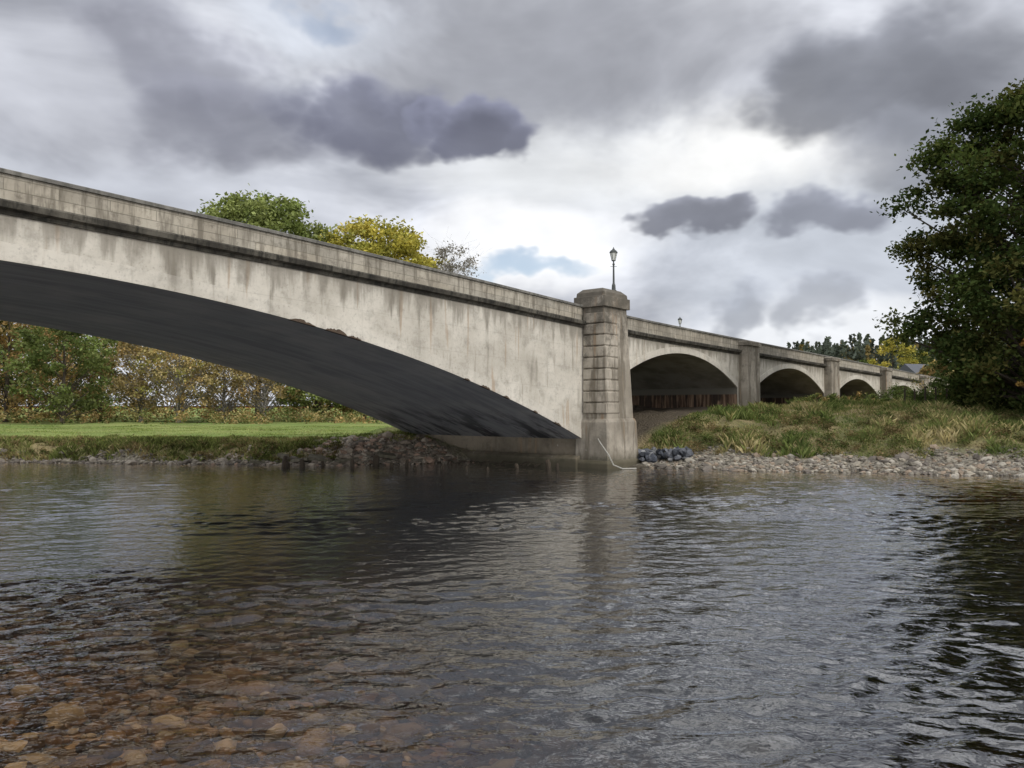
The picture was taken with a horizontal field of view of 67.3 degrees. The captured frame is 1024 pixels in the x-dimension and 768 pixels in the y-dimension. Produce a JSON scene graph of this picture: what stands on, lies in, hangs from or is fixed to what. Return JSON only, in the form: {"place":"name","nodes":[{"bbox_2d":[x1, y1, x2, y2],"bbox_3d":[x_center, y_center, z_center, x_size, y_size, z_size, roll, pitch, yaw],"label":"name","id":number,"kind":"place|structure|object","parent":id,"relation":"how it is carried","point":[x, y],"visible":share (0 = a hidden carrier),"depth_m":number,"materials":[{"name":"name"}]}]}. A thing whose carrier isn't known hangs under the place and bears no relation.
{"place":"outdoors","nodes":[
{"label":"outdoors","id":0,"kind":"place"},
{"bbox_2d":[0,261,578,438],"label":"soffit","id":1,"kind":"structure","parent":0,"point":[401,392],"depth_m":27.03,"materials":[{"name":"concrete"}]},
{"bbox_2d":[0,214,582,427],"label":"spandrel","id":2,"kind":"object","parent":1,"relation":"attached to","point":[538,360],"visible":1,"depth_m":25.15,"materials":[{"name":"concrete"}]},
{"bbox_2d":[0,241,581,437],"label":"arch ring","id":3,"kind":"object","parent":2,"relation":"attached to","point":[32,256],"visible":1,"depth_m":20.73,"materials":[{"name":"concrete"}]},
{"bbox_2d":[290,319,315,326],"bbox_3d":[-6.079,-1.780,22.269,0.118,0.187,0.900,-2,-2,39],"label":"spall","id":4,"kind":"object","parent":3,"relation":"attached to","point":[301,321],"visible":1,"depth_m":22.22,"materials":[{"name":"concrete"}]},
{"bbox_2d":[325,328,346,335],"bbox_3d":[-5.317,-1.565,23.190,0.118,0.200,0.800,-2,-2,39],"label":"spall","id":5,"kind":"object","parent":3,"relation":"attached to","point":[339,332],"visible":1,"depth_m":23.18,"materials":[{"name":"concrete"}]},
{"bbox_2d":[348,336,361,340],"bbox_3d":[-4.873,-1.416,23.726,0.118,0.134,0.500,-2,-2,39],"label":"spall","id":6,"kind":"object","parent":3,"relation":"attached to","point":[355,338],"visible":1,"depth_m":23.70,"materials":[{"name":"concrete"}]},
{"bbox_2d":[0,391,1023,767],"bbox_3d":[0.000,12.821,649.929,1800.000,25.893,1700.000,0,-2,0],"label":"ground","id":7,"kind":"structure","parent":0,"point":[840,733],"depth_m":15.44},
{"bbox_2d":[0,321,31,394],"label":"oak tree","id":8,"kind":"object","parent":7,"relation":"on","point":[11,377],"visible":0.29,"depth_m":85.03,"materials":[{"name":"green plant"}]},
{"bbox_2d":[0,320,78,421],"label":"autumn beech tree","id":9,"kind":"object","parent":7,"relation":"on","point":[6,404],"visible":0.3,"depth_m":81.83,"materials":[{"name":"green plant"}]},
{"bbox_2d":[0,321,95,419],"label":"autumn oak tree","id":10,"kind":"object","parent":7,"relation":"on","point":[35,409],"visible":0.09,"depth_m":91.62,"materials":[{"name":"green plant"}]},
{"bbox_2d":[0,324,126,422],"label":"oak tree","id":11,"kind":"object","parent":7,"relation":"on","point":[34,342],"visible":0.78,"depth_m":75.00,"materials":[{"name":"green plant"}]},
{"bbox_2d":[39,334,143,420],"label":"autumn oak tree","id":12,"kind":"object","parent":7,"relation":"on","point":[90,376],"visible":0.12,"depth_m":89.57,"materials":[{"name":"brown plant"}]},
{"bbox_2d":[92,337,194,421],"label":"autumn birch tree","id":13,"kind":"object","parent":7,"relation":"on","point":[141,397],"visible":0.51,"depth_m":82.25,"materials":[{"name":"brown plant"}]},
{"bbox_2d":[0,448,311,465],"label":"gravel stones","id":14,"kind":"object","parent":7,"relation":"on","point":[92,459],"visible":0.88,"depth_m":35.50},
{"bbox_2d":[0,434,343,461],"bbox_3d":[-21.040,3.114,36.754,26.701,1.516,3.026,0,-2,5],"label":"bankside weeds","id":15,"kind":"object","parent":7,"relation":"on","point":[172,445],"visible":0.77,"depth_m":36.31,"materials":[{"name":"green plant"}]},
{"bbox_2d":[121,346,230,421],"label":"autumn birch tree","id":16,"kind":"object","parent":7,"relation":"on","point":[150,353],"visible":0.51,"depth_m":80.37,"materials":[{"name":"brown plant"}]},
{"bbox_2d":[0,322,359,418],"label":"distant woodland","id":17,"kind":"object","parent":7,"relation":"on","point":[152,409],"visible":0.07,"depth_m":111.35,"materials":[{"name":"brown plant"}]},
{"bbox_2d":[0,404,379,424],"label":"woodland edge shrubs","id":18,"kind":"object","parent":7,"relation":"on","point":[35,416],"visible":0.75,"depth_m":76.53,"materials":[{"name":"green plant"}]},
{"bbox_2d":[141,355,275,422],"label":"autumn birch tree","id":19,"kind":"object","parent":7,"relation":"on","point":[208,402],"visible":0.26,"depth_m":82.65,"materials":[{"name":"brown plant"}]},
{"bbox_2d":[0,425,453,445],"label":"meadow grass","id":20,"kind":"structure","parent":7,"relation":"on","point":[191,427],"depth_m":52.73,"materials":[{"name":"green plant"}]},
{"bbox_2d":[0,430,474,462],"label":"bank edge grass","id":21,"kind":"structure","parent":7,"relation":"on","point":[115,438],"depth_m":36.60,"materials":[{"name":"green plant"}]},
{"bbox_2d":[216,364,305,421],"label":"autumn birch tree","id":22,"kind":"object","parent":7,"relation":"on","point":[280,390],"visible":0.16,"depth_m":82.44,"materials":[{"name":"brown plant"}]},
{"bbox_2d":[196,183,339,419],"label":"ash tree","id":23,"kind":"object","parent":7,"relation":"on","point":[259,211],"visible":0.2,"depth_m":94.48,"materials":[{"name":"green plant"}]},
{"bbox_2d":[277,453,290,460],"bbox_3d":[-10.273,3.369,35.308,0.690,0.160,0.789,17,-1,40],"label":"broken concrete slab","id":24,"kind":"object","parent":7,"relation":"on","point":[280,455],"depth_m":35.04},
{"bbox_2d":[270,381,344,419],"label":"willow tree","id":25,"kind":"object","parent":7,"relation":"on","point":[304,402],"visible":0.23,"depth_m":84.07,"materials":[{"name":"green plant"}]},
{"bbox_2d":[145,431,473,466],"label":"gravel stones","id":26,"kind":"object","parent":7,"relation":"on","point":[350,445],"visible":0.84,"depth_m":36.13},
{"bbox_2d":[249,458,271,463],"bbox_3d":[-11.408,3.510,35.005,0.986,0.160,0.690,5,4,-11],"label":"broken concrete slab","id":27,"kind":"object","parent":26,"relation":"on","point":[257,461],"depth_m":34.67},
{"bbox_2d":[290,457,310,462],"bbox_3d":[-9.479,3.488,34.906,0.888,0.160,0.690,-9,-16,17],"label":"broken concrete slab","id":28,"kind":"object","parent":26,"relation":"on","point":[306,459],"depth_m":34.62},
{"bbox_2d":[334,458,352,462],"bbox_3d":[-7.630,3.484,34.805,0.789,0.160,0.592,-4,-6,-29],"label":"broken concrete slab","id":29,"kind":"object","parent":26,"relation":"on","point":[342,460],"depth_m":34.53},
{"bbox_2d":[308,454,332,462],"bbox_3d":[-8.668,3.386,34.909,1.184,0.160,0.592,9,10,-5],"label":"broken concrete slab","id":30,"kind":"object","parent":7,"relation":"on","point":[312,457],"depth_m":34.67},
{"bbox_2d":[325,401,366,419],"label":"willow tree","id":31,"kind":"object","parent":7,"relation":"on","point":[346,409],"visible":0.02,"depth_m":87.81,"materials":[{"name":"green plant"}]},
{"bbox_2d":[317,214,449,419],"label":"autumn ash tree","id":32,"kind":"object","parent":7,"relation":"on","point":[404,245],"visible":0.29,"depth_m":94.88,"materials":[{"name":"yellow plant"}]},
{"bbox_2d":[377,451,395,458],"bbox_3d":[-5.754,3.270,35.312,0.789,0.160,0.592,9,6,-22],"label":"broken concrete slab","id":33,"kind":"object","parent":7,"relation":"on","point":[386,455],"depth_m":35.13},
{"bbox_2d":[0,584,814,767],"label":"riverbed stones","id":34,"kind":"object","parent":7,"relation":"on","point":[310,740],"visible":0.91,"depth_m":8.55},
{"bbox_2d":[281,455,558,490],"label":"timber stakes","id":35,"kind":"object","parent":7,"relation":"on","point":[285,463],"visible":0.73,"depth_m":32.87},
{"bbox_2d":[417,235,491,276],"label":"birch tree","id":36,"kind":"object","parent":7,"relation":"on","point":[449,267],"visible":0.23,"depth_m":97.66,"materials":[{"name":"grey plant"}]},
{"bbox_2d":[462,450,579,470],"bbox_3d":[-1.118,4.193,36.286,10.350,2.000,0.549,-2,-2,39],"label":"springing ledge","id":37,"kind":"object","parent":7,"relation":"on","point":[571,461],"visible":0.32,"depth_m":34.70,"materials":[{"name":"concrete"}]},
{"bbox_2d":[424,434,575,454],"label":"springing wall","id":38,"kind":"structure","parent":37,"relation":"on","point":[558,446],"depth_m":35.65,"materials":[{"name":"concrete"}]},
{"bbox_2d":[578,458,641,468],"bbox_3d":[4.208,4.236,33.654,1.820,1.940,2.949,-2,-2,39],"label":"pier east footing","id":39,"kind":"object","parent":7,"relation":"on","point":[598,464],"visible":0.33,"depth_m":32.63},
{"bbox_2d":[576,418,637,460],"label":"pier east plinth","id":40,"kind":"structure","parent":39,"relation":"on","point":[618,439],"depth_m":32.89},
{"bbox_2d":[583,306,632,418],"bbox_3d":[4.124,-0.904,33.878,1.479,4.930,2.227,-2,-2,39],"label":"pier east shaft","id":41,"kind":"object","parent":40,"relation":"on","point":[625,398],"visible":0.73,"depth_m":33.58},
{"bbox_2d":[583,312,616,323],"bbox_3d":[3.830,-2.826,33.384,1.072,0.440,1.106,-2,-2,39],"label":"pier east quoin","id":42,"kind":"object","parent":41,"relation":"attached to","point":[597,317],"visible":0.86,"depth_m":32.96,"materials":[{"name":"stone"}]},
{"bbox_2d":[583,346,617,356],"bbox_3d":[3.842,-1.373,33.319,1.113,0.440,1.118,-2,-2,39],"label":"pier east quoin","id":43,"kind":"object","parent":41,"relation":"attached to","point":[600,351],"visible":0.86,"depth_m":32.90,"materials":[{"name":"concrete"}]},
{"bbox_2d":[583,335,617,345],"bbox_3d":[3.838,-1.857,33.341,1.099,0.440,1.114,-2,-2,39],"label":"pier east quoin","id":44,"kind":"object","parent":41,"relation":"attached to","point":[594,340],"visible":0.86,"depth_m":32.94,"materials":[{"name":"concrete"}]},
{"bbox_2d":[583,323,617,334],"bbox_3d":[3.834,-2.342,33.362,1.085,0.440,1.110,-2,-2,39],"label":"pier east quoin","id":45,"kind":"object","parent":41,"relation":"attached to","point":[599,328],"visible":0.86,"depth_m":32.95,"materials":[{"name":"stone"}]},
{"bbox_2d":[583,380,618,390],"bbox_3d":[3.854,0.081,33.254,1.154,0.440,1.129,-2,-2,39],"label":"pier east quoin","id":46,"kind":"object","parent":41,"relation":"attached to","point":[602,385],"visible":0.94,"depth_m":32.82,"materials":[{"name":"concrete"}]},
{"bbox_2d":[583,369,618,379],"bbox_3d":[3.850,-0.404,33.275,1.140,0.440,1.126,-2,-2,39],"label":"pier east quoin","id":47,"kind":"object","parent":41,"relation":"attached to","point":[592,374],"visible":0.88,"depth_m":32.87,"materials":[{"name":"concrete"}]},
{"bbox_2d":[583,392,618,401],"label":"pier east quoin","id":48,"kind":"object","parent":41,"relation":"attached to","point":[600,396],"visible":0.94,"depth_m":32.80,"materials":[{"name":"stone"}]},
{"bbox_2d":[583,357,618,368],"bbox_3d":[3.846,-0.888,33.297,1.127,0.440,1.122,-2,-2,39],"label":"pier east quoin","id":49,"kind":"object","parent":41,"relation":"attached to","point":[603,362],"visible":0.86,"depth_m":32.87,"materials":[{"name":"concrete"}]},
{"bbox_2d":[583,403,619,413],"bbox_3d":[3.863,1.050,33.210,1.182,0.440,1.137,-2,-2,39],"label":"pier east quoin","id":50,"kind":"object","parent":41,"relation":"attached to","point":[602,408],"visible":0.94,"depth_m":32.79,"materials":[{"name":"stone"}]},
{"bbox_2d":[574,288,629,310],"bbox_3d":[3.974,-3.699,33.920,1.590,0.820,2.080,-2,-2,39],"label":"pier cap","id":51,"kind":"object","parent":41,"relation":"on","point":[595,297],"visible":0.91,"depth_m":33.21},
{"bbox_2d":[609,247,617,290],"bbox_3d":[4.508,-5.083,34.135,0.370,2.000,0.320,0,-2,0],"label":"street lamp","id":52,"kind":"object","parent":51,"relation":"on","point":[613,252],"visible":0.97,"depth_m":34.08,"materials":[{"name":"metal"}]},
{"bbox_2d":[598,438,636,468],"bbox_3d":[4.349,2.913,32.020,1.630,1.272,0.614,0,-2,11],"label":"drain pipe","id":53,"kind":"object","parent":40,"relation":"attached to","point":[611,459],"visible":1,"depth_m":31.87,"materials":[{"name":"plastic"}]},
{"bbox_2d":[638,446,693,462],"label":"riprap boulders","id":54,"kind":"object","parent":7,"relation":"on","point":[653,454],"visible":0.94,"depth_m":33.84,"materials":[{"name":"stone"}]},
{"bbox_2d":[631,388,736,408],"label":"springing wall","id":55,"kind":"structure","parent":7,"relation":"on","point":[677,398],"depth_m":48.09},
{"bbox_2d":[738,345,760,405],"bbox_3d":[14.332,1.367,46.631,0.820,7.328,2.039,-2,-2,39],"label":"pilaster","id":56,"kind":"object","parent":7,"relation":"on","point":[748,374],"visible":0.45,"depth_m":46.03,"materials":[{"name":"concrete"}]},
{"bbox_2d":[737,354,738,405],"bbox_3d":[14.170,1.875,46.748,0.001,7.319,2.300,-2,-2,39],"label":"spandrel","id":57,"kind":"object","parent":56,"relation":"attached to","point":[737,381],"visible":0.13,"depth_m":45.99,"materials":[{"name":"concrete"}]},
{"bbox_2d":[738,340,760,346],"bbox_3d":[14.321,-2.435,46.765,0.890,0.300,2.060,-2,-2,39],"label":"pilaster cap","id":58,"kind":"object","parent":56,"relation":"on","point":[749,343],"visible":0.72,"depth_m":46.06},
{"bbox_2d":[760,394,823,404],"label":"springing wall","id":59,"kind":"structure","parent":7,"relation":"on","point":[776,398],"depth_m":60.45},
{"bbox_2d":[788,393,839,404],"bbox_3d":[18.527,1.129,46.922,3.287,1.231,2.237,0,-2,0],"label":"hawthorn bush","id":60,"kind":"object","parent":7,"relation":"on","point":[811,397],"visible":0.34,"depth_m":46.89,"materials":[{"name":"green plant"}]},
{"bbox_2d":[638,396,1023,458],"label":"grass","id":61,"kind":"structure","parent":7,"relation":"on","point":[954,426],"depth_m":35.51,"materials":[{"name":"green plant"}]},
{"bbox_2d":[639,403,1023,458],"bbox_3d":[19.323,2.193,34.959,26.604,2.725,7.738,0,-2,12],"label":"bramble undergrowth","id":62,"kind":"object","parent":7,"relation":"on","point":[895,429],"visible":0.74,"depth_m":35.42,"materials":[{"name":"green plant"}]},
{"bbox_2d":[824,361,839,396],"bbox_3d":[24.488,1.843,58.985,0.820,7.187,2.039,-2,-2,39],"label":"pilaster","id":63,"kind":"object","parent":7,"relation":"on","point":[831,378],"visible":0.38,"depth_m":58.38,"materials":[{"name":"concrete"}]},
{"bbox_2d":[824,357,840,361],"bbox_3d":[24.477,-1.888,59.117,0.890,0.300,2.060,-2,-2,39],"label":"pilaster cap","id":64,"kind":"object","parent":63,"relation":"on","point":[832,359],"visible":0.71,"depth_m":58.36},
{"bbox_2d":[641,444,1023,477],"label":"shore stones","id":65,"kind":"object","parent":7,"relation":"on","point":[912,468],"visible":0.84,"depth_m":31.56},
{"bbox_2d":[820,392,846,399],"bbox_3d":[20.970,1.081,49.906,1.841,1.185,1.657,-2,-3,43],"label":"gorse bush","id":66,"kind":"object","parent":7,"relation":"on","point":[834,395],"visible":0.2,"depth_m":49.84,"materials":[{"name":"green plant"}]},
{"bbox_2d":[836,391,877,400],"bbox_3d":[25.966,1.356,57.997,4.963,1.645,3.785,0,-2,0],"label":"hawthorn bush","id":67,"kind":"object","parent":7,"relation":"on","point":[858,393],"visible":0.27,"depth_m":57.45,"materials":[{"name":"green plant"}]},
{"bbox_2d":[859,359,875,364],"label":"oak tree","id":68,"kind":"object","parent":7,"relation":"on","point":[864,361],"depth_m":169.49,"materials":[{"name":"green plant"}]},
{"bbox_2d":[860,392,891,402],"bbox_3d":[24.637,1.212,52.188,2.396,1.325,1.979,0,-2,0],"label":"gorse bush","id":69,"kind":"object","parent":7,"relation":"on","point":[872,395],"visible":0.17,"depth_m":51.82,"materials":[{"name":"green plant"}]},
{"bbox_2d":[880,371,891,397],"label":"pilaster","id":70,"kind":"object","parent":7,"relation":"on","point":[885,379],"visible":0.35,"depth_m":70.70,"materials":[{"name":"concrete"}]},
{"bbox_2d":[880,367,892,370],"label":"pilaster cap","id":71,"kind":"object","parent":70,"relation":"on","point":[885,369],"visible":0.69,"depth_m":70.70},
{"bbox_2d":[867,382,916,401],"bbox_3d":[30.871,1.044,62.194,5.172,2.641,4.215,0,-2,0],"label":"broom bush","id":72,"kind":"object","parent":7,"relation":"on","point":[893,390],"visible":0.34,"depth_m":61.60,"materials":[{"name":"green plant"}]},
{"bbox_2d":[868,336,920,368],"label":"autumn maple tree","id":73,"kind":"object","parent":7,"relation":"on","point":[907,360],"visible":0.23,"depth_m":149.31,"materials":[{"name":"yellow plant"}]},
{"bbox_2d":[787,332,1019,369],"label":"distant conifer forest","id":74,"kind":"object","parent":7,"relation":"on","point":[865,350],"visible":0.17,"depth_m":251.80,"materials":[{"name":"green plant"}]},
{"bbox_2d":[899,349,934,363],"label":"oak tree","id":75,"kind":"object","parent":7,"relation":"on","point":[919,356],"visible":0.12,"depth_m":178.93,"materials":[{"name":"green plant"}]},
{"bbox_2d":[894,377,941,398],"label":"hawthorn bush","id":76,"kind":"object","parent":7,"relation":"on","point":[919,385],"visible":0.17,"depth_m":74.36,"materials":[{"name":"green plant"}]},
{"bbox_2d":[919,378,928,389],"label":"pilaster","id":77,"kind":"object","parent":7,"relation":"on","point":[925,381],"visible":0.22,"depth_m":83.06,"materials":[{"name":"concrete"}]},
{"bbox_2d":[897,373,952,402],"bbox_3d":[27.758,0.551,50.127,5.160,2.559,3.751,0,-2,0],"label":"broom bush","id":78,"kind":"object","parent":7,"relation":"on","point":[920,398],"visible":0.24,"depth_m":49.81,"materials":[{"name":"green plant"}]},
{"bbox_2d":[904,386,963,403],"bbox_3d":[25.431,0.996,44.992,0.142,1.790,5.074,1,-2,-36],"label":"wire fence","id":79,"kind":"object","parent":7,"relation":"on","point":[924,388],"visible":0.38,"depth_m":46.00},
{"bbox_2d":[917,359,953,375],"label":"hawthorn tree","id":80,"kind":"object","parent":7,"relation":"on","point":[926,369],"visible":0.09,"depth_m":119.56,"materials":[{"name":"green plant"}]},
{"bbox_2d":[922,360,955,379],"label":"hawthorn tree","id":81,"kind":"object","parent":7,"relation":"on","point":[937,367],"visible":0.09,"depth_m":111.43,"materials":[{"name":"green plant"}]},
{"bbox_2d":[866,78,1023,416],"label":"sycamore tree","id":82,"kind":"object","parent":7,"relation":"on","point":[988,250],"visible":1,"depth_m":38.46,"materials":[{"name":"green plant"}]},
{"bbox_2d":[927,383,1001,401],"bbox_3d":[27.670,0.377,45.988,5.059,2.973,3.463,0,-2,0],"label":"hawthorn bush","id":83,"kind":"object","parent":7,"relation":"on","point":[949,390],"visible":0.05,"depth_m":46.34,"materials":[{"name":"green plant"}]},
{"bbox_2d":[957,387,1021,410],"bbox_3d":[25.461,0.970,40.474,4.163,1.823,3.175,0,-2,0],"label":"hawthorn bush","id":84,"kind":"object","parent":7,"relation":"on","point":[1006,404],"visible":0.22,"depth_m":39.97,"materials":[{"name":"green plant"}]},
{"bbox_2d":[1015,339,1023,387],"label":"autumn beech tree","id":85,"kind":"object","parent":7,"relation":"on","point":[1020,383],"visible":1,"depth_m":34.02,"materials":[{"name":"brown plant"}]},
{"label":"walls","id":86,"kind":"object","parent":7,"relation":"on","visible":0},
{"bbox_2d":[899,364,927,372],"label":"roof","id":87,"kind":"structure","parent":86,"relation":"on","point":[914,368],"depth_m":128.30,"materials":[{"name":"stone"}]},
{"bbox_2d":[0,462,1023,762],"bbox_3d":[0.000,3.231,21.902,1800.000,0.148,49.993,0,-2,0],"label":"river water","id":88,"kind":"structure","parent":0,"point":[16,480],"depth_m":16.94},
{"bbox_2d":[448,460,542,465],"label":"driftwood branches","id":89,"kind":"object","parent":88,"relation":"on","point":[483,463],"visible":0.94,"depth_m":34.51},
{"bbox_2d":[0,0,1023,405],"label":"sky","id":90,"kind":"structure","parent":0,"point":[734,157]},
{"bbox_2d":[630,353,736,389],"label":"soffit","id":91,"kind":"structure","parent":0,"point":[675,371],"depth_m":46.04,"materials":[{"name":"concrete"}]},
{"bbox_2d":[628,336,736,379],"bbox_3d":[9.060,-1.068,40.620,0.001,2.214,13.800,-2,-2,39],"label":"spandrel","id":92,"kind":"object","parent":91,"relation":"attached to","point":[638,347],"visible":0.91,"depth_m":39.53,"materials":[{"name":"concrete"}]},
{"bbox_2d":[630,347,737,386],"bbox_3d":[9.053,-0.946,40.623,0.080,1.957,13.800,-2,-2,39],"label":"arch ring","id":93,"kind":"object","parent":91,"relation":"attached to","point":[681,350],"visible":0.91,"depth_m":40.58,"materials":[{"name":"concrete"}]},
{"bbox_2d":[760,368,822,394],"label":"soffit","id":94,"kind":"structure","parent":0,"point":[787,381],"depth_m":58.16,"materials":[{"name":"concrete"}]},
{"bbox_2d":[759,358,823,387],"bbox_3d":[19.280,-0.490,53.049,0.001,2.134,13.800,-2,-2,39],"label":"spandrel","id":95,"kind":"object","parent":94,"relation":"attached to","point":[766,365],"visible":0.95,"depth_m":53.31,"materials":[{"name":"concrete"}]},
{"bbox_2d":[760,364,823,393],"bbox_3d":[19.272,-0.407,53.052,0.080,1.957,13.800,-2,-2,39],"label":"arch ring","id":96,"kind":"object","parent":94,"relation":"attached to","point":[790,366],"visible":0.88,"depth_m":53.14,"materials":[{"name":"concrete"}]},
{"bbox_2d":[840,379,876,398],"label":"soffit","id":97,"kind":"structure","parent":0,"point":[851,388],"depth_m":69.76,"materials":[{"name":"concrete"}]},
{"bbox_2d":[839,370,879,391],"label":"spandrel","id":98,"kind":"object","parent":97,"relation":"attached to","point":[872,379],"visible":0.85,"depth_m":67.14,"materials":[{"name":"concrete"}]},
{"bbox_2d":[840,375,879,397],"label":"arch ring","id":99,"kind":"object","parent":97,"relation":"attached to","point":[866,380],"visible":0.83,"depth_m":65.62,"materials":[{"name":"concrete"}]},
{"bbox_2d":[897,385,910,395],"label":"soffit","id":100,"kind":"structure","parent":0,"point":[902,388],"depth_m":80.31,"materials":[{"name":"concrete"}]},
{"bbox_2d":[895,382,913,390],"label":"arch ring","id":101,"kind":"object","parent":100,"relation":"attached to","point":[904,384],"visible":0.37,"depth_m":78.22,"materials":[{"name":"concrete"}]},
{"bbox_2d":[892,379,918,394],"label":"spandrel","id":102,"kind":"object","parent":100,"relation":"attached to","point":[894,381],"visible":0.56,"depth_m":77.89,"materials":[{"name":"concrete"}]},
{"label":"road deck","id":103,"kind":"structure","parent":0,"visible":0},
{"bbox_2d":[0,198,586,327],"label":"cornice","id":104,"kind":"structure","parent":103,"relation":"attached to","point":[40,213],"depth_m":20.67,"materials":[{"name":"concrete"}]},
{"bbox_2d":[0,173,582,319],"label":"parapet","id":105,"kind":"structure","parent":104,"relation":"on","point":[34,192],"depth_m":20.81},
{"bbox_2d":[0,168,582,306],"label":"coping","id":106,"kind":"object","parent":105,"relation":"on","point":[81,188],"visible":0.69,"depth_m":20.78,"materials":[{"name":"concrete"}]},
{"bbox_2d":[628,329,931,384],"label":"cornice","id":107,"kind":"structure","parent":103,"relation":"attached to","point":[648,336],"depth_m":44.67,"materials":[{"name":"concrete"}]},
{"bbox_2d":[627,318,937,381],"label":"parapet wall","id":108,"kind":"structure","parent":107,"relation":"on","point":[656,329],"depth_m":44.85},
{"bbox_2d":[627,315,939,378],"bbox_3d":[34.426,-1.559,71.776,0.430,1.096,95.300,-2,-2,39],"label":"parapet coping","id":109,"kind":"object","parent":108,"relation":"on","point":[650,321],"visible":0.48,"depth_m":45.50,"materials":[{"name":"concrete"}]}
]}

